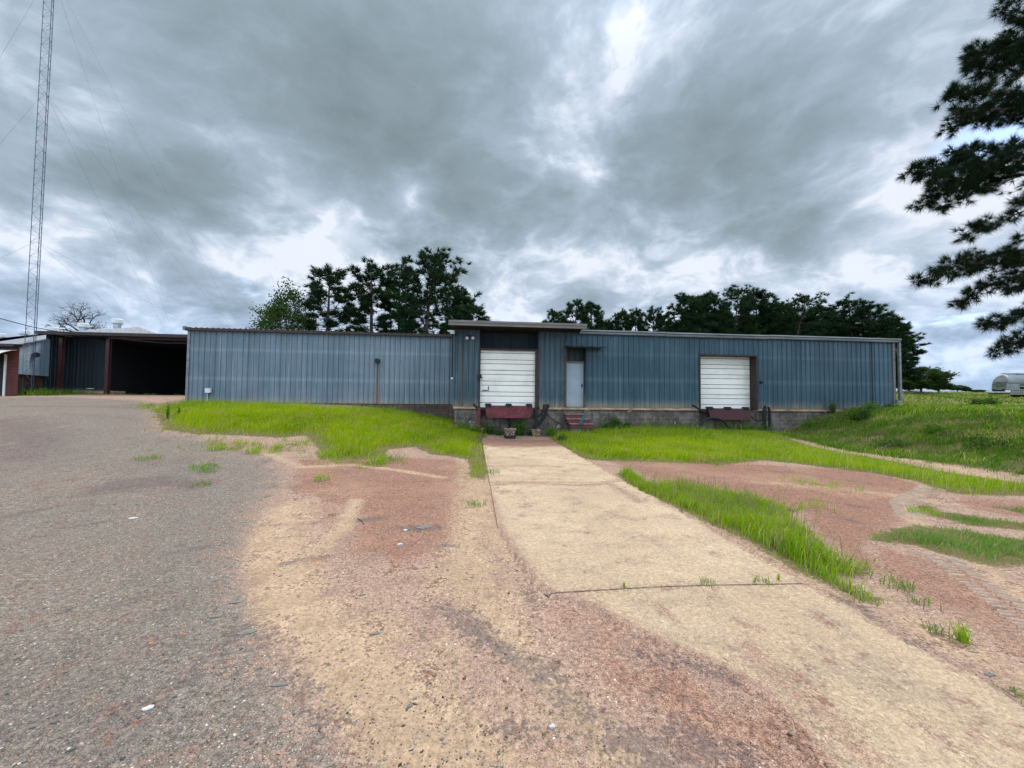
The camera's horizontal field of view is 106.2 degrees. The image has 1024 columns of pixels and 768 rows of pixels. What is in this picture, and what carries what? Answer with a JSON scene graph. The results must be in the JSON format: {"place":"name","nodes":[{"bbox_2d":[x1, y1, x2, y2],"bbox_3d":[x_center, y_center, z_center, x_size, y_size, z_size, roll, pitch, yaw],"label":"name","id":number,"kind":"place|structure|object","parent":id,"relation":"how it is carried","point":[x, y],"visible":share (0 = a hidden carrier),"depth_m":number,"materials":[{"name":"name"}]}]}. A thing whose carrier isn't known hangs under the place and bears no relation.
{"place":"outdoors","nodes":[
{"label":"outdoors","id":0,"kind":"place"},
{"bbox_2d":[136,396,503,476],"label":"grass","id":1,"kind":"structure","parent":0,"point":[253,419],"depth_m":12.94,"materials":[{"name":"green plant"}]},
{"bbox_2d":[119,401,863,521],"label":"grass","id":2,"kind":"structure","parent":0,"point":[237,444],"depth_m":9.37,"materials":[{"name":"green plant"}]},
{"bbox_2d":[0,392,1023,767],"bbox_3d":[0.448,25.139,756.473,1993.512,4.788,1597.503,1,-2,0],"label":"ground","id":3,"kind":"structure","parent":0,"point":[596,652],"depth_m":3.11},
{"bbox_2d":[0,343,22,395],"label":"brick building","id":4,"kind":"structure","parent":3,"relation":"on","point":[9,361],"depth_m":21.13,"materials":[{"name":"red brick"}]},
{"bbox_2d":[0,355,3,395],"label":"door","id":5,"kind":"structure","parent":4,"relation":"in","point":[1,356],"depth_m":21.27,"materials":[{"name":"black metal"}]},
{"bbox_2d":[17,386,99,395],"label":"weeds","id":6,"kind":"object","parent":3,"relation":"on","point":[41,392],"visible":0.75,"depth_m":22.46,"materials":[{"name":"green plant"}]},
{"bbox_2d":[45,302,110,331],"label":"bare tree","id":7,"kind":"object","parent":3,"relation":"on","point":[62,324],"visible":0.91,"depth_m":60.01,"materials":[{"name":"grey plant"}]},
{"bbox_2d":[0,327,156,394],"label":"metal building","id":8,"kind":"structure","parent":3,"relation":"on","point":[42,356],"depth_m":23.41,"materials":[{"name":"grey metal"}]},
{"bbox_2d":[77,323,89,330],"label":"roof vent","id":9,"kind":"object","parent":8,"relation":"on","point":[82,326],"visible":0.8,"depth_m":45.97,"materials":[{"name":"metal"}]},
{"bbox_2d":[111,318,123,328],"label":"roof vent","id":10,"kind":"object","parent":8,"relation":"on","point":[117,323],"visible":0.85,"depth_m":43.55,"materials":[{"name":"metal"}]},
{"bbox_2d":[35,331,187,394],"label":"open shed","id":11,"kind":"structure","parent":3,"relation":"on","point":[105,365],"depth_m":25.78,"materials":[{"name":"metal"}]},
{"bbox_2d":[0,318,186,343],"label":"overhead cable","id":12,"kind":"object","parent":11,"relation":"attached to","point":[90,335],"visible":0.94,"depth_m":23.76,"materials":[{"name":"black rubber"}]},
{"bbox_2d":[0,0,236,393],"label":"radio mast","id":13,"kind":"object","parent":3,"relation":"on","point":[40,207],"visible":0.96,"depth_m":22.42,"materials":[{"name":"metal"}]},
{"bbox_2d":[94,393,179,394],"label":"weeds","id":14,"kind":"object","parent":3,"relation":"on","point":[128,393],"visible":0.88,"depth_m":24.17,"materials":[{"name":"green plant"}]},
{"bbox_2d":[131,452,163,461],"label":"grass tuft","id":15,"kind":"object","parent":3,"relation":"on","point":[143,456],"visible":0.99,"depth_m":8.19,"materials":[{"name":"green plant"}]},
{"bbox_2d":[181,459,217,470],"bbox_3d":[-6.288,1.629,7.750,0.679,0.174,0.605,-1,-2,32],"label":"grass tuft","id":16,"kind":"object","parent":3,"relation":"on","point":[203,467],"visible":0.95,"depth_m":7.74,"materials":[{"name":"green plant"}]},
{"bbox_2d":[207,440,229,450],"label":"grass tuft","id":17,"kind":"object","parent":3,"relation":"on","point":[216,449],"visible":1,"depth_m":9.29,"materials":[{"name":"green plant"}]},
{"bbox_2d":[236,628,256,634],"bbox_3d":[-1.883,1.760,2.730,0.128,0.011,0.063,2,-2,-28],"label":"asphalt flake","id":18,"kind":"object","parent":3,"relation":"on","point":[247,631],"visible":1,"depth_m":2.73,"materials":[{"name":"grey asphalt"}]},
{"bbox_2d":[243,446,262,454],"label":"grass tuft","id":19,"kind":"object","parent":3,"relation":"on","point":[257,451],"visible":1,"depth_m":9.07,"materials":[{"name":"green plant"}]},
{"bbox_2d":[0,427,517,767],"bbox_3d":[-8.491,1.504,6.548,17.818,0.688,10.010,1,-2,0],"label":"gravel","id":20,"kind":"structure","parent":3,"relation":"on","point":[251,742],"depth_m":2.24,"materials":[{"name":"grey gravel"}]},
{"bbox_2d":[313,472,331,480],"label":"grass tuft","id":21,"kind":"object","parent":20,"relation":"on","point":[328,478],"visible":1,"depth_m":7.29,"materials":[{"name":"plant"}]},
{"bbox_2d":[245,276,320,330],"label":"broadleaf tree","id":22,"kind":"object","parent":3,"relation":"on","point":[274,312],"visible":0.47,"depth_m":42.94,"materials":[{"name":"green plant"}]},
{"bbox_2d":[295,262,362,331],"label":"pine tree","id":23,"kind":"object","parent":3,"relation":"on","point":[318,292],"visible":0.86,"depth_m":45.43,"materials":[{"name":"green plant"}]},
{"bbox_2d":[318,448,348,456],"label":"grass tuft","id":24,"kind":"object","parent":3,"relation":"on","point":[322,453],"visible":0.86,"depth_m":9.39,"materials":[{"name":"green plant"}]},
{"bbox_2d":[339,256,400,332],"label":"pine tree","id":25,"kind":"object","parent":3,"relation":"on","point":[367,303],"visible":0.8,"depth_m":46.32,"materials":[{"name":"green plant"}]},
{"bbox_2d":[365,454,385,465],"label":"grass tuft","id":26,"kind":"object","parent":3,"relation":"on","point":[374,461],"visible":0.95,"depth_m":8.79,"materials":[{"name":"green plant"}]},
{"bbox_2d":[382,453,407,460],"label":"grass tuft","id":27,"kind":"object","parent":3,"relation":"on","point":[398,458],"visible":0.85,"depth_m":9.50,"materials":[{"name":"green plant"}]},
{"bbox_2d":[372,256,425,332],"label":"pine tree","id":28,"kind":"object","parent":3,"relation":"on","point":[393,281],"visible":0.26,"depth_m":48.38,"materials":[{"name":"green plant"}]},
{"bbox_2d":[380,245,483,333],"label":"pine tree","id":29,"kind":"object","parent":3,"relation":"on","point":[436,270],"visible":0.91,"depth_m":44.56,"materials":[{"name":"green plant"}]},
{"bbox_2d":[437,286,476,333],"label":"pine tree","id":30,"kind":"object","parent":3,"relation":"on","point":[463,290],"visible":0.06,"depth_m":51.84,"materials":[{"name":"green plant"}]},
{"bbox_2d":[446,297,489,329],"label":"pine tree","id":31,"kind":"object","parent":3,"relation":"on","point":[481,316],"visible":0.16,"depth_m":47.51,"materials":[{"name":"green plant"}]},
{"bbox_2d":[467,422,484,433],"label":"weed","id":32,"kind":"object","parent":3,"relation":"on","point":[473,429],"visible":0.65,"depth_m":16.42,"materials":[{"name":"green plant"}]},
{"bbox_2d":[483,423,496,433],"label":"weed","id":33,"kind":"object","parent":3,"relation":"on","point":[488,430],"visible":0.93,"depth_m":16.83,"materials":[{"name":"green plant"}]},
{"bbox_2d":[504,428,516,437],"bbox_3d":[-0.087,2.003,15.805,0.525,0.378,0.450,1,-2,-6],"label":"concrete block","id":34,"kind":"object","parent":3,"relation":"on","point":[509,432],"depth_m":15.66,"materials":[{"name":"concrete"}]},
{"bbox_2d":[512,418,525,435],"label":"weed","id":35,"kind":"object","parent":3,"relation":"on","point":[520,427],"visible":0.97,"depth_m":16.89,"materials":[{"name":"green plant"}]},
{"bbox_2d":[482,438,562,447],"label":"driveway","id":36,"kind":"structure","parent":3,"relation":"on","point":[507,443],"depth_m":13.84,"materials":[{"name":"beige concrete"}]},
{"bbox_2d":[531,429,540,436],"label":"flower pot","id":37,"kind":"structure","parent":3,"relation":"on","point":[535,432],"depth_m":16.61,"materials":[{"name":"beige stone"}]},
{"bbox_2d":[535,405,537,428],"bbox_3d":[1.066,1.662,16.908,0.221,1.447,0.221,1,-2,-6],"label":"bollard","id":38,"kind":"object","parent":3,"relation":"on","point":[536,416],"visible":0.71,"depth_m":16.87,"materials":[{"name":"black metal"}]},
{"bbox_2d":[528,404,548,434],"bbox_3d":[1.183,1.584,17.113,1.032,1.384,0.379,1,-2,-6],"label":"rubber strip","id":39,"kind":"object","parent":3,"relation":"on","point":[541,420],"visible":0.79,"depth_m":17.21,"materials":[{"name":"black rubber"}]},
{"bbox_2d":[182,320,902,434],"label":"warehouse","id":40,"kind":"structure","parent":3,"relation":"on","point":[637,378],"depth_m":18.68,"materials":[{"name":"blue metal"}]},
{"bbox_2d":[480,403,534,427],"bbox_3d":[-0.153,1.530,17.244,2.520,1.313,0.680,1,-2,-6],"label":"dock leveler","id":41,"kind":"object","parent":40,"relation":"attached to","point":[509,411],"visible":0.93,"depth_m":16.96,"materials":[{"name":"metal"}]},
{"bbox_2d":[480,350,534,407],"bbox_3d":[-0.184,-0.235,17.535,2.510,2.600,0.060,1,-2,-6],"label":"loading door","id":42,"kind":"structure","parent":40,"relation":"in","point":[508,377],"depth_m":17.54,"materials":[{"name":"white metal"}]},
{"bbox_2d":[566,361,583,407],"bbox_3d":[2.956,0.028,18.048,0.983,2.176,0.145,1,-2,-6],"label":"door","id":43,"kind":"structure","parent":40,"relation":"in","point":[574,370],"depth_m":18.05,"materials":[{"name":"grey metal"}]},
{"bbox_2d":[701,356,749,408],"bbox_3d":[10.328,-0.066,18.873,2.840,2.580,0.025,1,-2,-6],"label":"loading door","id":44,"kind":"structure","parent":40,"relation":"in","point":[725,381],"depth_m":18.88,"materials":[{"name":"white metal"}]},
{"bbox_2d":[699,407,753,419],"bbox_3d":[10.173,1.388,18.274,2.520,0.619,0.680,1,-2,-6],"label":"dock leveler","id":45,"kind":"object","parent":40,"relation":"attached to","point":[730,413],"visible":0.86,"depth_m":17.98,"materials":[{"name":"metal"}]},
{"bbox_2d":[545,425,557,436],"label":"weed","id":46,"kind":"object","parent":3,"relation":"on","point":[549,431],"visible":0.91,"depth_m":16.77,"materials":[{"name":"green plant"}]},
{"bbox_2d":[483,446,624,481],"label":"driveway","id":47,"kind":"structure","parent":3,"relation":"on","point":[547,464],"depth_m":9.29,"materials":[{"name":"beige concrete"}]},
{"bbox_2d":[542,308,568,322],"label":"pine tree","id":48,"kind":"object","parent":3,"relation":"on","point":[554,315],"visible":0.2,"depth_m":51.70,"materials":[{"name":"green plant"}]},
{"bbox_2d":[558,298,593,329],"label":"pine tree","id":49,"kind":"object","parent":3,"relation":"on","point":[569,309],"visible":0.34,"depth_m":51.64,"materials":[{"name":"green plant"}]},
{"bbox_2d":[564,413,594,432],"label":"steps","id":50,"kind":"structure","parent":3,"relation":"on","point":[572,420],"depth_m":17.02,"materials":[{"name":"concrete"}]},
{"bbox_2d":[144,401,1023,626],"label":"grass","id":51,"kind":"structure","parent":3,"relation":"on","point":[657,485],"depth_m":8.82,"materials":[{"name":"green plant"}]},
{"bbox_2d":[578,300,606,329],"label":"pine tree","id":52,"kind":"object","parent":3,"relation":"on","point":[598,316],"visible":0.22,"depth_m":52.37,"materials":[{"name":"green plant"}]},
{"bbox_2d":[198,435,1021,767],"bbox_3d":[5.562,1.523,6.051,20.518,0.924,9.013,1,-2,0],"label":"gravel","id":53,"kind":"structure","parent":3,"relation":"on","point":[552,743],"depth_m":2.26,"materials":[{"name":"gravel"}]},
{"bbox_2d":[609,416,622,428],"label":"weed","id":54,"kind":"object","parent":3,"relation":"on","point":[615,424],"visible":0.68,"depth_m":17.39,"materials":[{"name":"green plant"}]},
{"bbox_2d":[606,308,634,330],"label":"pine tree","id":55,"kind":"object","parent":3,"relation":"on","point":[618,323],"visible":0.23,"depth_m":55.03,"materials":[{"name":"green plant"}]},
{"bbox_2d":[628,307,650,331],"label":"pine tree","id":56,"kind":"object","parent":3,"relation":"on","point":[639,323],"visible":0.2,"depth_m":55.59,"materials":[{"name":"green plant"}]},
{"bbox_2d":[490,482,801,597],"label":"driveway","id":57,"kind":"structure","parent":3,"relation":"on","point":[564,537],"depth_m":4.45,"materials":[{"name":"beige concrete"}]},
{"bbox_2d":[697,574,715,587],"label":"grass tuft","id":58,"kind":"object","parent":57,"relation":"on","point":[702,580],"visible":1,"depth_m":3.47,"materials":[{"name":"green plant"}]},
{"bbox_2d":[753,575,774,586],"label":"grass tuft","id":59,"kind":"object","parent":57,"relation":"on","point":[766,580],"visible":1,"depth_m":3.53,"materials":[{"name":"green plant"}]},
{"bbox_2d":[640,305,668,331],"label":"pine tree","id":60,"kind":"object","parent":3,"relation":"on","point":[657,327],"visible":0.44,"depth_m":54.85,"materials":[{"name":"green plant"}]},
{"bbox_2d":[655,311,679,332],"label":"pine tree","id":61,"kind":"object","parent":3,"relation":"on","point":[669,319],"visible":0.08,"depth_m":56.78,"materials":[{"name":"green plant"}]},
{"bbox_2d":[565,419,777,431],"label":"weeds","id":62,"kind":"object","parent":3,"relation":"on","point":[755,428],"visible":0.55,"depth_m":17.89,"materials":[{"name":"green plant"}]},
{"bbox_2d":[660,291,716,333],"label":"pine tree","id":63,"kind":"object","parent":3,"relation":"on","point":[683,324],"visible":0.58,"depth_m":51.13,"materials":[{"name":"green plant"}]},
{"bbox_2d":[686,290,739,333],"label":"pine tree","id":64,"kind":"object","parent":3,"relation":"on","point":[709,298],"visible":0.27,"depth_m":51.66,"materials":[{"name":"green plant"}]},
{"bbox_2d":[710,283,770,334],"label":"pine tree","id":65,"kind":"object","parent":3,"relation":"on","point":[744,304],"visible":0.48,"depth_m":51.90,"materials":[{"name":"green plant"}]},
{"bbox_2d":[733,287,786,334],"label":"pine tree","id":66,"kind":"object","parent":3,"relation":"on","point":[765,311],"visible":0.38,"depth_m":52.83,"materials":[{"name":"green plant"}]},
{"bbox_2d":[618,459,906,606],"bbox_3d":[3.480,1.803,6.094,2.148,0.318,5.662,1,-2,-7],"label":"grass","id":67,"kind":"structure","parent":3,"relation":"on","point":[725,517],"depth_m":5.03,"materials":[{"name":"green plant"}]},
{"bbox_2d":[762,409,766,430],"bbox_3d":[11.946,1.817,18.185,0.272,1.230,0.272,1,-2,-6],"label":"bollard","id":68,"kind":"object","parent":3,"relation":"on","point":[764,413],"visible":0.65,"depth_m":18.13,"materials":[{"name":"black metal"}]},
{"bbox_2d":[751,405,770,426],"bbox_3d":[11.799,1.520,18.268,1.078,1.012,0.135,1,-2,-6],"label":"rubber hose","id":69,"kind":"object","parent":68,"relation":"attached to","point":[769,415],"visible":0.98,"depth_m":18.28,"materials":[{"name":"black rubber"}]},
{"bbox_2d":[757,301,793,334],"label":"pine tree","id":70,"kind":"object","parent":3,"relation":"on","point":[777,308],"visible":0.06,"depth_m":54.33,"materials":[{"name":"green plant"}]},
{"bbox_2d":[548,584,1023,767],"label":"driveway","id":71,"kind":"structure","parent":3,"relation":"on","point":[831,683],"depth_m":2.36,"materials":[{"name":"beige concrete"}]},
{"bbox_2d":[769,291,838,335],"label":"pine tree","id":72,"kind":"object","parent":3,"relation":"on","point":[792,315],"visible":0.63,"depth_m":51.06,"materials":[{"name":"green plant"}]},
{"bbox_2d":[796,416,826,425],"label":"weed","id":73,"kind":"object","parent":3,"relation":"on","point":[808,423],"visible":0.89,"depth_m":17.98,"materials":[{"name":"green plant"}]},
{"bbox_2d":[795,305,847,336],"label":"pine tree","id":74,"kind":"object","parent":3,"relation":"on","point":[806,319],"visible":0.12,"depth_m":53.45,"materials":[{"name":"green plant"}]},
{"bbox_2d":[828,401,836,413],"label":"weed","id":75,"kind":"object","parent":3,"relation":"on","point":[832,407],"visible":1,"depth_m":18.64,"materials":[{"name":"green plant"}]},
{"bbox_2d":[817,291,882,337],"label":"pine tree","id":76,"kind":"object","parent":3,"relation":"on","point":[842,311],"visible":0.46,"depth_m":49.38,"materials":[{"name":"green plant"}]},
{"bbox_2d":[842,404,875,420],"bbox_3d":[14.977,1.229,16.528,1.173,0.695,1.059,2,-2,-34],"label":"bush","id":77,"kind":"object","parent":3,"relation":"on","point":[857,414],"visible":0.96,"depth_m":16.46,"materials":[{"name":"green plant"}]},
{"bbox_2d":[861,399,878,409],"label":"bush","id":78,"kind":"object","parent":3,"relation":"on","point":[871,404],"visible":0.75,"depth_m":17.52,"materials":[{"name":"green plant"}]},
{"bbox_2d":[844,299,905,343],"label":"pine tree","id":79,"kind":"object","parent":3,"relation":"on","point":[865,313],"visible":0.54,"depth_m":47.68,"materials":[{"name":"green plant"}]},
{"bbox_2d":[870,434,910,447],"bbox_3d":[12.841,1.898,13.049,1.015,0.486,1.019,2,-2,-38],"label":"weed","id":80,"kind":"object","parent":3,"relation":"on","point":[895,443],"visible":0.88,"depth_m":12.97,"materials":[{"name":"green plant"}]},
{"bbox_2d":[764,403,1023,475],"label":"weeds","id":81,"kind":"object","parent":3,"relation":"on","point":[925,435],"visible":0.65,"depth_m":13.17,"materials":[{"name":"green plant"}]},
{"bbox_2d":[866,314,921,373],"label":"pine tree","id":82,"kind":"object","parent":3,"relation":"on","point":[888,328],"visible":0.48,"depth_m":45.26,"materials":[{"name":"green plant"}]},
{"bbox_2d":[879,569,917,592],"bbox_3d":[3.537,1.802,3.533,0.284,0.122,0.407,-1,-2,35],"label":"grass tuft","id":83,"kind":"object","parent":3,"relation":"on","point":[904,587],"visible":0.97,"depth_m":3.51,"materials":[{"name":"green plant"}]},
{"bbox_2d":[885,322,933,391],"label":"pine tree","id":84,"kind":"object","parent":3,"relation":"on","point":[909,373],"visible":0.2,"depth_m":48.88,"materials":[{"name":"green plant"}]},
{"bbox_2d":[896,375,934,392],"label":"broadleaf tree","id":85,"kind":"object","parent":3,"relation":"on","point":[911,385],"visible":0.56,"depth_m":70.23,"materials":[{"name":"green plant"}]},
{"bbox_2d":[896,390,939,394],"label":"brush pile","id":86,"kind":"object","parent":3,"relation":"on","point":[916,392],"visible":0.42,"depth_m":65.67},
{"bbox_2d":[906,593,932,607],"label":"grass tuft","id":87,"kind":"object","parent":3,"relation":"on","point":[928,599],"visible":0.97,"depth_m":3.25,"materials":[{"name":"green plant"}]},
{"bbox_2d":[906,505,939,515],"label":"grass tuft","id":88,"kind":"object","parent":3,"relation":"on","point":[934,512],"visible":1,"depth_m":5.88,"materials":[{"name":"green plant"}]},
{"bbox_2d":[914,416,948,432],"bbox_3d":[14.384,1.367,13.098,0.983,0.568,0.910,0,-2,24],"label":"weed","id":89,"kind":"object","parent":3,"relation":"on","point":[936,427],"visible":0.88,"depth_m":13.09,"materials":[{"name":"green plant"}]},
{"bbox_2d":[904,366,959,391],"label":"broadleaf tree","id":90,"kind":"object","parent":3,"relation":"on","point":[939,377],"visible":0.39,"depth_m":71.47,"materials":[{"name":"green plant"}]},
{"bbox_2d":[913,616,969,642],"bbox_3d":[3.162,1.787,2.832,0.325,0.097,0.227,-1,-2,39],"label":"grass tuft","id":91,"kind":"object","parent":3,"relation":"on","point":[936,630],"visible":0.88,"depth_m":2.82,"materials":[{"name":"green plant"}]},
{"bbox_2d":[926,382,956,392],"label":"broadleaf tree","id":92,"kind":"object","parent":3,"relation":"on","point":[949,386],"visible":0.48,"depth_m":78.92,"materials":[{"name":"green plant"}]},
{"bbox_2d":[862,523,1023,570],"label":"grass","id":93,"kind":"structure","parent":3,"relation":"on","point":[999,546],"depth_m":4.61,"materials":[{"name":"green plant"}]},
{"bbox_2d":[889,486,1023,632],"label":"tread marks","id":94,"kind":"object","parent":3,"relation":"on","point":[896,507],"visible":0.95,"depth_m":3.82},
{"bbox_2d":[948,385,968,390],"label":"broadleaf tree","id":95,"kind":"object","parent":3,"relation":"on","point":[958,387],"visible":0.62,"depth_m":111.12,"materials":[{"name":"green plant"}]},
{"bbox_2d":[894,0,1023,360],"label":"pine tree","id":96,"kind":"object","parent":3,"relation":"on","point":[977,174],"visible":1,"depth_m":10.08,"materials":[{"name":"green plant"}]},
{"bbox_2d":[936,614,991,644],"bbox_3d":[3.200,1.746,2.726,0.237,0.169,0.240,0,-2,14],"label":"grass tuft","id":97,"kind":"object","parent":3,"relation":"on","point":[964,636],"visible":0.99,"depth_m":2.73,"materials":[{"name":"green plant"}]},
{"bbox_2d":[913,501,1023,529],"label":"grass","id":98,"kind":"structure","parent":3,"relation":"on","point":[974,519],"depth_m":5.50,"materials":[{"name":"green plant"}]},
{"bbox_2d":[963,396,1001,404],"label":"bush","id":99,"kind":"object","parent":3,"relation":"on","point":[984,401],"visible":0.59,"depth_m":28.31,"materials":[{"name":"green plant"}]},
{"bbox_2d":[961,426,1014,446],"bbox_3d":[13.818,1.554,11.454,1.230,0.629,1.330,1,-2,0],"label":"weed","id":100,"kind":"object","parent":3,"relation":"on","point":[983,442],"visible":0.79,"depth_m":11.25,"materials":[{"name":"green plant"}]},
{"bbox_2d":[988,373,1023,397],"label":"tanker trailer","id":101,"kind":"object","parent":3,"relation":"on","point":[1012,384],"visible":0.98,"depth_m":50.00,"materials":[{"name":"metal"}]},
{"bbox_3d":[-1.424,2.062,16.648,0.437,0.346,0.358,1,-2,-6],"label":"concrete block","id":102,"kind":"object","parent":3,"relation":"on","visible":0},
{"bbox_2d":[477,408,481,433],"bbox_3d":[-1.439,1.646,16.660,0.255,1.221,0.255,1,-2,-6],"label":"bollard","id":103,"kind":"object","parent":102,"relation":"on","point":[478,415],"visible":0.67,"depth_m":16.61,"materials":[{"name":"red metal"}]},
{"bbox_2d":[0,0,1023,392],"label":"sky","id":104,"kind":"structure","parent":0,"point":[615,155],"materials":[{"name":"grey"}]},
{"bbox_2d":[539,424,1023,500],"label":"grass","id":105,"kind":"structure","parent":0,"point":[665,446],"depth_m":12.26,"materials":[{"name":"green plant"}]},
{"bbox_2d":[701,417,728,427],"bbox_3d":[9.327,1.774,17.675,1.398,0.520,0.100,1,-2,-6],"label":"rubber hose","id":106,"kind":"object","parent":105,"relation":"on","point":[717,418],"visible":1,"depth_m":17.64,"materials":[{"name":"black rubber"}]},
{"bbox_2d":[896,391,1023,408],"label":"field grass","id":107,"kind":"structure","parent":0,"point":[933,399],"depth_m":35.58,"materials":[{"name":"green plant"}]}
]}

